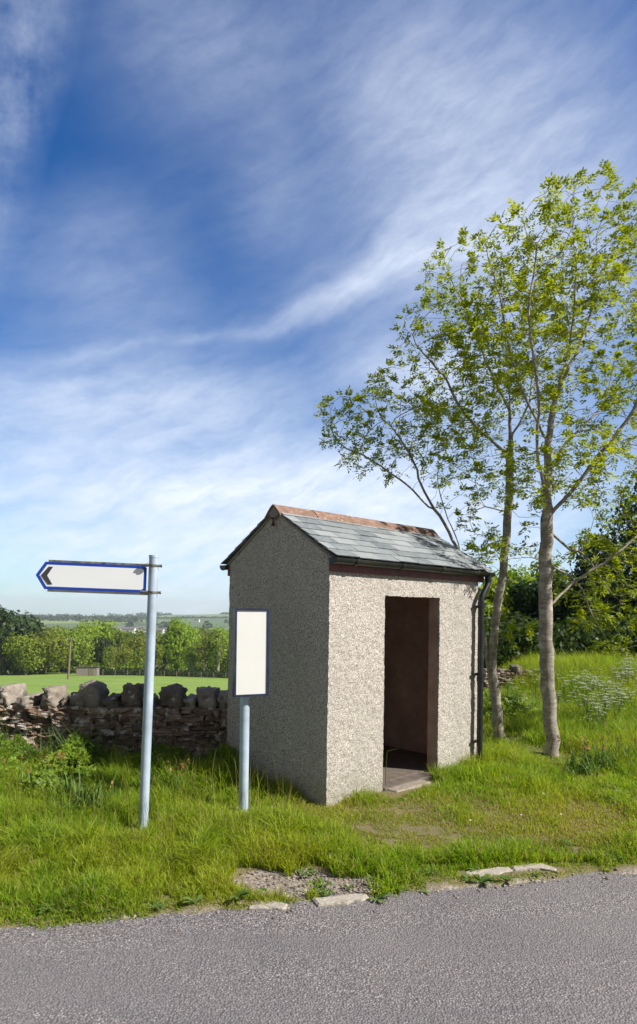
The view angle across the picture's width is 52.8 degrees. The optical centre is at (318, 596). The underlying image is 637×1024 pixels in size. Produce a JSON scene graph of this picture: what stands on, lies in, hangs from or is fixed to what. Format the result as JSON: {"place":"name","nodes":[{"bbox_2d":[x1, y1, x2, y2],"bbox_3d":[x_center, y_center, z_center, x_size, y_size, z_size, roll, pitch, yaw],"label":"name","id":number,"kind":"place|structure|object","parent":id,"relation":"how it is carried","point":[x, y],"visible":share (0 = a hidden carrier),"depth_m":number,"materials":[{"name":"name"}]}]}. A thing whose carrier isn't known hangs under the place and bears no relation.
{"place":"outdoors","nodes":[
{"label":"outdoors","id":0,"kind":"place"},
{"bbox_2d":[0,872,636,1023],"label":"road","id":1,"kind":"structure","parent":0,"point":[563,951],"depth_m":2.99,"materials":[{"name":"grey asphalt"}]},
{"bbox_2d":[367,891,390,902],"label":"broadleaf weed","id":2,"kind":"object","parent":1,"relation":"on","point":[385,893],"visible":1,"depth_m":3.67,"materials":[{"name":"green plant"}]},
{"bbox_2d":[0,614,636,929],"bbox_3d":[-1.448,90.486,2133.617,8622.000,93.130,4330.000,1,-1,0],"label":"ground","id":3,"kind":"structure","parent":0,"point":[35,683],"depth_m":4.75,"materials":[{"name":"green plant"}]},
{"bbox_2d":[0,604,45,674],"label":"tree","id":4,"kind":"object","parent":3,"relation":"on","point":[11,623],"visible":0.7,"depth_m":148.49,"materials":[{"name":"green plant"}]},
{"bbox_2d":[2,632,50,674],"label":"tree","id":5,"kind":"object","parent":3,"relation":"on","point":[23,658],"visible":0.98,"depth_m":143.69,"materials":[{"name":"green plant"}]},
{"bbox_2d":[1,751,64,790],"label":"bluebell clump","id":6,"kind":"object","parent":3,"relation":"on","point":[22,777],"visible":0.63,"depth_m":5.38,"materials":[{"name":"green plant"}]},
{"bbox_2d":[35,898,59,913],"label":"broadleaf weed","id":7,"kind":"object","parent":3,"relation":"on","point":[42,910],"visible":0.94,"depth_m":3.43,"materials":[{"name":"green plant"}]},
{"bbox_2d":[22,623,75,673],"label":"tree","id":8,"kind":"object","parent":3,"relation":"on","point":[52,655],"visible":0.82,"depth_m":148.60,"materials":[{"name":"green plant"}]},
{"bbox_2d":[45,627,71,637],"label":"tree","id":9,"kind":"object","parent":3,"relation":"on","point":[57,630],"visible":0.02,"depth_m":198.88,"materials":[{"name":"green plant"}]},
{"bbox_2d":[27,752,97,792],"bbox_3d":[-2.107,1.526,5.397,0.480,0.326,0.533,1,-1,0],"label":"bluebell clump","id":10,"kind":"object","parent":3,"relation":"on","point":[31,778],"visible":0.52,"depth_m":5.30,"materials":[{"name":"green plant"}]},
{"bbox_2d":[0,704,125,793],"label":"bramble thicket","id":11,"kind":"object","parent":3,"relation":"on","point":[74,743],"visible":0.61,"depth_m":5.89,"materials":[{"name":"green plant"}]},
{"bbox_2d":[45,768,85,800],"bbox_3d":[-2.015,1.522,5.138,0.386,0.350,0.385,1,-1,-23],"label":"daffodil clump","id":12,"kind":"object","parent":3,"relation":"on","point":[70,784],"visible":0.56,"depth_m":5.10,"materials":[{"name":"green plant"}]},
{"bbox_2d":[67,638,73,678],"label":"telegraph pole","id":13,"kind":"object","parent":3,"relation":"on","point":[68,674],"visible":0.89,"depth_m":111.66,"materials":[{"name":"wood"}]},
{"bbox_2d":[51,620,99,673],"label":"tree","id":14,"kind":"object","parent":3,"relation":"on","point":[81,651],"visible":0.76,"depth_m":154.20,"materials":[{"name":"green plant"}]},
{"bbox_2d":[47,770,117,818],"bbox_3d":[-1.815,1.538,4.866,0.577,0.343,0.607,1,-1,0],"label":"daffodil clump","id":15,"kind":"object","parent":3,"relation":"on","point":[89,796],"visible":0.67,"depth_m":4.92,"materials":[{"name":"green plant"}]},
{"bbox_2d":[75,666,100,675],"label":"field shed","id":16,"kind":"structure","parent":3,"relation":"on","point":[87,670],"depth_m":136.31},
{"bbox_2d":[89,669,93,675],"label":"door","id":17,"kind":"structure","parent":16,"relation":"in","point":[91,671],"depth_m":136.39,"materials":[{"name":"brown wood"}]},
{"bbox_2d":[73,618,120,666],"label":"tree","id":18,"kind":"object","parent":3,"relation":"on","point":[106,632],"visible":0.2,"depth_m":170.47,"materials":[{"name":"green plant"}]},
{"bbox_2d":[36,555,161,829],"bbox_3d":[-1.608,0.838,4.650,0.882,2.301,0.088,1,-1,-9],"label":"direction sign","id":19,"kind":"object","parent":3,"relation":"on","point":[89,577],"visible":0.97,"depth_m":4.68,"materials":[{"name":"metal"}]},
{"bbox_2d":[90,635,115,664],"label":"tree","id":20,"kind":"object","parent":3,"relation":"on","point":[102,643],"visible":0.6,"depth_m":163.09,"materials":[{"name":"green plant"}]},
{"bbox_2d":[102,645,120,667],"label":"tree","id":21,"kind":"object","parent":3,"relation":"on","point":[112,656],"visible":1,"depth_m":147.35,"materials":[{"name":"green plant"}]},
{"bbox_2d":[0,647,226,674],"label":"valley scrub","id":22,"kind":"object","parent":3,"relation":"on","point":[133,663],"visible":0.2,"depth_m":153.58,"materials":[{"name":"green plant"}]},
{"bbox_2d":[0,680,227,758],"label":"dry stone wall","id":23,"kind":"structure","parent":3,"relation":"on","point":[200,716],"depth_m":6.37,"materials":[{"name":"grey stone"}]},
{"bbox_2d":[103,774,125,798],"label":"bluebell clump","id":24,"kind":"object","parent":3,"relation":"on","point":[110,786],"visible":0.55,"depth_m":5.24,"materials":[{"name":"green plant"}]},
{"bbox_2d":[10,612,228,627],"bbox_3d":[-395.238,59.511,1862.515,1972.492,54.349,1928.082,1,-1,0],"label":"hedgerows","id":25,"kind":"object","parent":3,"relation":"on","point":[130,619],"visible":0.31,"depth_m":1390.77,"materials":[{"name":"green plant"}]},
{"bbox_2d":[108,630,131,666],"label":"tree","id":26,"kind":"object","parent":3,"relation":"on","point":[120,638],"visible":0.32,"depth_m":181.21,"materials":[{"name":"green plant"}]},
{"bbox_2d":[110,643,133,664],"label":"tree","id":27,"kind":"object","parent":3,"relation":"on","point":[124,655],"visible":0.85,"depth_m":149.14,"materials":[{"name":"green plant"}]},
{"bbox_2d":[122,626,135,632],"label":"village house","id":28,"kind":"structure","parent":3,"relation":"on","point":[131,629],"depth_m":836.51,"materials":[{"name":"white paint"}]},
{"bbox_2d":[48,625,218,639],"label":"valley woodland","id":29,"kind":"object","parent":3,"relation":"on","point":[103,630],"visible":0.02,"depth_m":666.83,"materials":[{"name":"green plant"}]},
{"bbox_2d":[122,634,145,664],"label":"tree","id":30,"kind":"object","parent":3,"relation":"on","point":[134,642],"visible":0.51,"depth_m":166.50,"materials":[{"name":"green plant"}]},
{"bbox_2d":[129,627,163,643],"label":"tree","id":31,"kind":"object","parent":3,"relation":"on","point":[143,634],"visible":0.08,"depth_m":228.78,"materials":[{"name":"green plant"}]},
{"bbox_2d":[142,643,164,668],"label":"tree","id":32,"kind":"object","parent":3,"relation":"on","point":[159,650],"visible":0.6,"depth_m":149.37,"materials":[{"name":"green plant"}]},
{"bbox_2d":[145,900,164,908],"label":"broadleaf weed","id":33,"kind":"object","parent":3,"relation":"on","point":[157,905],"visible":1,"depth_m":3.48,"materials":[{"name":"green plant"}]},
{"bbox_2d":[156,627,164,634],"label":"village house","id":34,"kind":"structure","parent":3,"relation":"on","point":[161,629],"depth_m":797.06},
{"bbox_2d":[99,666,227,677],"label":"field hedge","id":35,"kind":"object","parent":3,"relation":"on","point":[169,672],"visible":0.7,"depth_m":140.26,"materials":[{"name":"green plant"}]},
{"bbox_2d":[102,670,225,678],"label":"field fence","id":36,"kind":"object","parent":3,"relation":"on","point":[160,674],"visible":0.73,"depth_m":135.68,"materials":[{"name":"wood"}]},
{"bbox_2d":[94,730,235,775],"bbox_3d":[-1.381,1.524,6.070,1.629,0.466,0.538,1,-1,0],"label":"nettle patch","id":37,"kind":"object","parent":3,"relation":"on","point":[160,747],"visible":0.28,"depth_m":6.14,"materials":[{"name":"green plant"}]},
{"bbox_2d":[155,640,174,669],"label":"tree","id":38,"kind":"object","parent":3,"relation":"on","point":[164,662],"visible":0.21,"depth_m":173.23,"materials":[{"name":"green plant"}]},
{"bbox_2d":[163,758,190,790],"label":"bluebell clump","id":39,"kind":"object","parent":3,"relation":"on","point":[181,767],"visible":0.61,"depth_m":5.39,"materials":[{"name":"green plant"}]},
{"bbox_2d":[157,617,201,669],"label":"tree","id":40,"kind":"object","parent":3,"relation":"on","point":[179,641],"visible":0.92,"depth_m":167.73,"materials":[{"name":"green plant"}]},
{"bbox_2d":[180,643,203,670],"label":"tree","id":41,"kind":"object","parent":3,"relation":"on","point":[190,656],"visible":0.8,"depth_m":150.97,"materials":[{"name":"green plant"}]},
{"bbox_2d":[182,895,203,902],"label":"broadleaf weed","id":42,"kind":"object","parent":3,"relation":"on","point":[199,897],"visible":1,"depth_m":3.53,"materials":[{"name":"green plant"}]},
{"bbox_2d":[183,627,208,660],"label":"tree","id":43,"kind":"object","parent":3,"relation":"on","point":[201,634],"visible":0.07,"depth_m":233.66,"materials":[{"name":"green plant"}]},
{"bbox_2d":[193,634,216,671],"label":"tree","id":44,"kind":"object","parent":3,"relation":"on","point":[202,655],"visible":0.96,"depth_m":149.35,"materials":[{"name":"green plant"}]},
{"bbox_2d":[199,624,228,653],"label":"tree","id":45,"kind":"object","parent":3,"relation":"on","point":[205,632],"visible":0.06,"depth_m":239.16,"materials":[{"name":"green plant"}]},
{"bbox_2d":[206,627,228,669],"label":"tree","id":46,"kind":"object","parent":3,"relation":"on","point":[220,652],"visible":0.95,"depth_m":149.32,"materials":[{"name":"green plant"}]},
{"bbox_2d":[211,631,228,671],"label":"tree","id":47,"kind":"object","parent":3,"relation":"on","point":[224,663],"visible":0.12,"depth_m":161.61,"materials":[{"name":"green plant"}]},
{"bbox_2d":[230,889,251,898],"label":"broadleaf weed","id":48,"kind":"object","parent":3,"relation":"on","point":[240,893],"visible":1,"depth_m":3.58,"materials":[{"name":"green plant"}]},
{"bbox_2d":[232,608,269,810],"bbox_3d":[-0.557,1.053,5.083,0.287,1.921,0.134,1,-1,-24],"label":"information sign","id":49,"kind":"object","parent":3,"relation":"on","point":[251,630],"visible":0.83,"depth_m":5.06,"materials":[{"name":"metal"}]},
{"bbox_2d":[249,893,287,909],"bbox_3d":[-0.327,1.760,3.568,0.304,0.121,0.160,0,-1,36],"label":"kerb stone","id":50,"kind":"object","parent":3,"relation":"on","point":[274,905],"visible":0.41,"depth_m":3.52,"materials":[{"name":"stone"}]},
{"bbox_2d":[294,867,312,876],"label":"broadleaf weed","id":51,"kind":"object","parent":3,"relation":"on","point":[298,870],"visible":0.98,"depth_m":3.98,"materials":[{"name":"green plant"}]},
{"bbox_2d":[306,876,325,889],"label":"grass tussock","id":52,"kind":"object","parent":3,"relation":"on","point":[315,882],"depth_m":3.86,"materials":[{"name":"green plant"}]},
{"bbox_2d":[0,868,634,939],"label":"loose gravel","id":53,"kind":"structure","parent":3,"relation":"on","point":[297,891],"depth_m":3.83,"materials":[{"name":"grey gravel"}]},
{"bbox_2d":[308,887,326,893],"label":"broadleaf weed","id":54,"kind":"object","parent":3,"relation":"on","point":[321,888],"visible":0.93,"depth_m":3.72,"materials":[{"name":"green plant"}]},
{"bbox_2d":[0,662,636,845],"bbox_3d":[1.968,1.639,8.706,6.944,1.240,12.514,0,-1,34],"label":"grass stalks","id":55,"kind":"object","parent":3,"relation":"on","point":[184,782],"depth_m":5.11,"materials":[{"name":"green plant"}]},
{"bbox_2d":[317,877,331,886],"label":"broadleaf weed","id":56,"kind":"object","parent":3,"relation":"on","point":[321,880],"visible":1,"depth_m":3.82,"materials":[{"name":"green plant"}]},
{"bbox_2d":[312,894,368,906],"bbox_3d":[0.130,1.769,3.628,0.324,0.121,0.098,1,-1,-14],"label":"kerb stone","id":57,"kind":"object","parent":3,"relation":"on","point":[340,900],"visible":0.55,"depth_m":3.62,"materials":[{"name":"stone"}]},
{"bbox_2d":[220,504,494,805],"bbox_3d":[0.432,0.567,6.546,2.403,2.752,1.661,2,-2,-43],"label":"bus shelter","id":58,"kind":"object","parent":3,"relation":"on","point":[376,641],"visible":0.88,"depth_m":5.81,"materials":[{"name":"grey concrete"}]},
{"bbox_2d":[363,867,403,896],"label":"grass tussock","id":59,"kind":"object","parent":3,"relation":"on","point":[386,883],"depth_m":3.76,"materials":[{"name":"green plant"}]},
{"bbox_2d":[423,865,438,873],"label":"broadleaf weed","id":60,"kind":"object","parent":3,"relation":"on","point":[425,869],"visible":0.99,"depth_m":3.96,"materials":[{"name":"green plant"}]},
{"bbox_2d":[314,226,573,737],"bbox_3d":[1.796,-1.397,8.463,3.770,6.595,2.607,1,-1,0],"label":"ash tree","id":61,"kind":"object","parent":3,"relation":"on","point":[431,408],"visible":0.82,"depth_m":8.23,"materials":[{"name":"green plant"}]},
{"bbox_2d":[431,776,456,792],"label":"grass tussock","id":62,"kind":"object","parent":3,"relation":"on","point":[440,785],"depth_m":5.68,"materials":[{"name":"green plant"}]},
{"bbox_2d":[458,759,494,783],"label":"grass tussock","id":63,"kind":"object","parent":3,"relation":"on","point":[472,772],"depth_m":6.06,"materials":[{"name":"green plant"}]},
{"bbox_2d":[471,874,494,883],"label":"broadleaf weed","id":64,"kind":"object","parent":3,"relation":"on","point":[485,878],"visible":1,"depth_m":3.88,"materials":[{"name":"green plant"}]},
{"bbox_2d":[464,866,512,876],"bbox_3d":[1.071,1.777,4.008,0.327,0.121,0.105,1,-1,-16],"label":"kerb stone","id":65,"kind":"object","parent":3,"relation":"on","point":[496,871],"visible":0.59,"depth_m":4.01,"materials":[{"name":"concrete"}]},
{"bbox_2d":[478,576,513,626],"bbox_3d":[5.193,0.689,19.973,1.834,2.736,2.575,0,-1,22],"label":"hazel shrub","id":66,"kind":"object","parent":3,"relation":"on","point":[489,600],"visible":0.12,"depth_m":19.60,"materials":[{"name":"green plant"}]},
{"bbox_2d":[497,875,520,881],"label":"broadleaf weed","id":67,"kind":"object","parent":3,"relation":"on","point":[504,877],"visible":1,"depth_m":3.89,"materials":[{"name":"green plant"}]},
{"bbox_2d":[483,683,542,720],"bbox_3d":[2.795,1.552,9.187,1.220,0.614,0.582,1,-1,0],"label":"bramble thicket","id":68,"kind":"object","parent":3,"relation":"on","point":[511,702],"visible":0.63,"depth_m":9.19,"materials":[{"name":"green plant"}]},
{"bbox_2d":[493,563,535,585],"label":"hazel shrub","id":69,"kind":"object","parent":3,"relation":"on","point":[513,575],"visible":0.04,"depth_m":23.36,"materials":[{"name":"green plant"}]},
{"bbox_2d":[508,679,523,699],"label":"cow parsley","id":70,"kind":"object","parent":3,"relation":"on","point":[515,686],"visible":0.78,"depth_m":9.98,"materials":[{"name":"green plant"}]},
{"bbox_2d":[511,863,556,873],"bbox_3d":[1.372,1.784,4.093,0.288,0.121,0.137,1,-1,0],"label":"kerb stone","id":71,"kind":"object","parent":3,"relation":"on","point":[541,866],"visible":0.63,"depth_m":4.08,"materials":[{"name":"concrete"}]},
{"bbox_2d":[529,674,539,698],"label":"cow parsley","id":72,"kind":"object","parent":3,"relation":"on","point":[535,686],"visible":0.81,"depth_m":10.49,"materials":[{"name":"green plant"}]},
{"bbox_2d":[505,578,570,621],"bbox_3d":[7.235,0.739,21.973,2.503,2.807,2.758,1,-1,-26],"label":"yew tree","id":73,"kind":"object","parent":3,"relation":"on","point":[524,596],"visible":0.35,"depth_m":21.37,"materials":[{"name":"green plant"}]},
{"bbox_2d":[449,159,636,757],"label":"ash tree","id":74,"kind":"object","parent":3,"relation":"on","point":[618,271],"visible":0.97,"depth_m":7.23,"materials":[{"name":"green plant"}]},
{"bbox_2d":[527,553,567,584],"bbox_3d":[9.537,0.389,27.110,2.959,4.517,2.846,1,-1,0],"label":"hazel shrub","id":75,"kind":"object","parent":3,"relation":"on","point":[535,566],"visible":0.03,"depth_m":26.73,"materials":[{"name":"green plant"}]},
{"bbox_2d":[529,569,573,617],"bbox_3d":[8.703,0.560,23.030,3.622,3.245,3.329,1,-1,0],"label":"yew tree","id":76,"kind":"object","parent":3,"relation":"on","point":[559,580],"visible":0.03,"depth_m":22.78,"materials":[{"name":"green plant"}]},
{"bbox_2d":[477,611,636,668],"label":"woodland undergrowth","id":77,"kind":"object","parent":3,"relation":"on","point":[568,642],"visible":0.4,"depth_m":14.77,"materials":[{"name":"green plant"}]},
{"bbox_2d":[483,664,636,689],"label":"dry stone wall","id":78,"kind":"structure","parent":3,"relation":"on","point":[516,671],"depth_m":11.99,"materials":[{"name":"grey stone"}]},
{"bbox_2d":[556,674,568,702],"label":"cow parsley","id":79,"kind":"object","parent":3,"relation":"on","point":[563,691],"visible":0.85,"depth_m":9.97,"materials":[{"name":"green plant"}]},
{"bbox_2d":[565,671,581,700],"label":"cow parsley","id":80,"kind":"object","parent":3,"relation":"on","point":[572,694],"visible":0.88,"depth_m":9.73,"materials":[{"name":"plant"}]},
{"bbox_2d":[556,740,599,777],"bbox_3d":[2.630,1.645,6.500,0.484,0.339,0.586,1,-1,0],"label":"daffodil clump","id":81,"kind":"object","parent":3,"relation":"on","point":[577,770],"visible":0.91,"depth_m":6.43,"materials":[{"name":"green plant"}]},
{"bbox_2d":[567,683,590,709],"bbox_3d":[3.663,1.492,8.964,0.339,0.558,0.333,1,-1,3],"label":"cow parsley","id":82,"kind":"object","parent":3,"relation":"on","point":[579,696],"visible":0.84,"depth_m":8.97,"materials":[{"name":"green plant"}]},
{"bbox_2d":[568,695,594,717],"bbox_3d":[3.476,1.536,8.440,0.407,0.468,0.325,0,-1,32],"label":"cow parsley","id":83,"kind":"object","parent":3,"relation":"on","point":[586,706],"visible":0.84,"depth_m":8.43,"materials":[{"name":"green plant"}]},
{"bbox_2d":[575,678,597,708],"bbox_3d":[3.808,1.449,9.149,0.328,0.603,0.326,1,-1,12],"label":"cow parsley","id":84,"kind":"object","parent":3,"relation":"on","point":[579,682],"visible":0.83,"depth_m":9.14,"materials":[{"name":"green plant"}]},
{"bbox_2d":[538,534,636,631],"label":"yew tree","id":85,"kind":"object","parent":3,"relation":"on","point":[583,570],"visible":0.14,"depth_m":20.75,"materials":[{"name":"green plant"}]},
{"bbox_2d":[579,694,598,725],"bbox_3d":[3.573,1.526,8.478,0.265,0.488,0.264,1,-1,10],"label":"cow parsley","id":86,"kind":"object","parent":3,"relation":"on","point":[590,703],"visible":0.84,"depth_m":8.49,"materials":[{"name":"green plant"}]},
{"bbox_2d":[557,735,625,772],"bbox_3d":[2.882,1.630,6.631,0.734,0.341,0.629,1,-1,0],"label":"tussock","id":87,"kind":"object","parent":3,"relation":"on","point":[600,757],"visible":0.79,"depth_m":6.63,"materials":[{"name":"green plant"}]},
{"bbox_2d":[552,464,636,631],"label":"yew tree","id":88,"kind":"object","parent":3,"relation":"on","point":[626,572],"visible":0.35,"depth_m":18.77,"materials":[{"name":"green plant"}]},
{"bbox_2d":[588,696,607,713],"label":"cow parsley","id":89,"kind":"object","parent":3,"relation":"on","point":[599,703],"visible":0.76,"depth_m":8.68,"materials":[{"name":"white plant"}]},
{"bbox_2d":[589,698,610,726],"bbox_3d":[3.501,1.512,8.003,0.273,0.502,0.271,1,-1,-12],"label":"cow parsley","id":90,"kind":"object","parent":3,"relation":"on","point":[598,713],"visible":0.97,"depth_m":8.00,"materials":[{"name":"green plant"}]},
{"bbox_2d":[592,676,611,704],"bbox_3d":[4.142,1.450,9.353,0.318,0.585,0.316,2,-1,-37],"label":"cow parsley","id":91,"kind":"object","parent":3,"relation":"on","point":[605,688],"visible":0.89,"depth_m":9.34,"materials":[{"name":"plant"}]},
{"bbox_2d":[595,704,609,725],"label":"cow parsley","id":92,"kind":"object","parent":3,"relation":"on","point":[602,714],"visible":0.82,"depth_m":8.05,"materials":[{"name":"green plant"}]},
{"bbox_2d":[595,692,620,720],"bbox_3d":[3.778,1.499,8.421,0.322,0.530,0.316,2,-1,-38],"label":"cow parsley","id":93,"kind":"object","parent":3,"relation":"on","point":[605,704],"visible":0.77,"depth_m":8.44,"materials":[{"name":"white plant"}]},
{"bbox_2d":[595,738,636,764],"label":"daffodil clump","id":94,"kind":"object","parent":3,"relation":"on","point":[622,751],"visible":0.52,"depth_m":6.84,"materials":[{"name":"green plant"}]},
{"bbox_2d":[609,693,626,722],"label":"cow parsley","id":95,"kind":"object","parent":3,"relation":"on","point":[614,707],"visible":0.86,"depth_m":8.35,"materials":[{"name":"green plant"}]},
{"bbox_2d":[611,668,625,691],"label":"cow parsley","id":96,"kind":"object","parent":3,"relation":"on","point":[618,678],"visible":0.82,"depth_m":9.83,"materials":[{"name":"green plant"}]},
{"bbox_2d":[608,688,630,719],"bbox_3d":[4.062,1.494,8.688,0.330,0.543,0.324,1,-1,-10],"label":"cow parsley","id":97,"kind":"object","parent":3,"relation":"on","point":[620,702],"visible":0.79,"depth_m":8.68,"materials":[{"name":"plant"}]},
{"bbox_2d":[612,688,635,706],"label":"cow parsley","id":98,"kind":"object","parent":3,"relation":"on","point":[623,699],"visible":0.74,"depth_m":9.21,"materials":[{"name":"plant"}]},
{"bbox_2d":[621,658,634,679],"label":"cow parsley","id":99,"kind":"object","parent":3,"relation":"on","point":[626,665],"visible":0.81,"depth_m":11.01,"materials":[{"name":"green plant"}]},
{"bbox_2d":[623,681,636,707],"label":"cow parsley","id":100,"kind":"object","parent":3,"relation":"on","point":[629,696],"visible":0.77,"depth_m":9.08,"materials":[{"name":"plant"}]},
{"bbox_2d":[0,0,636,615],"label":"sky","id":101,"kind":"structure","parent":0,"point":[218,218],"materials":[{"name":"blue"}]}
]}

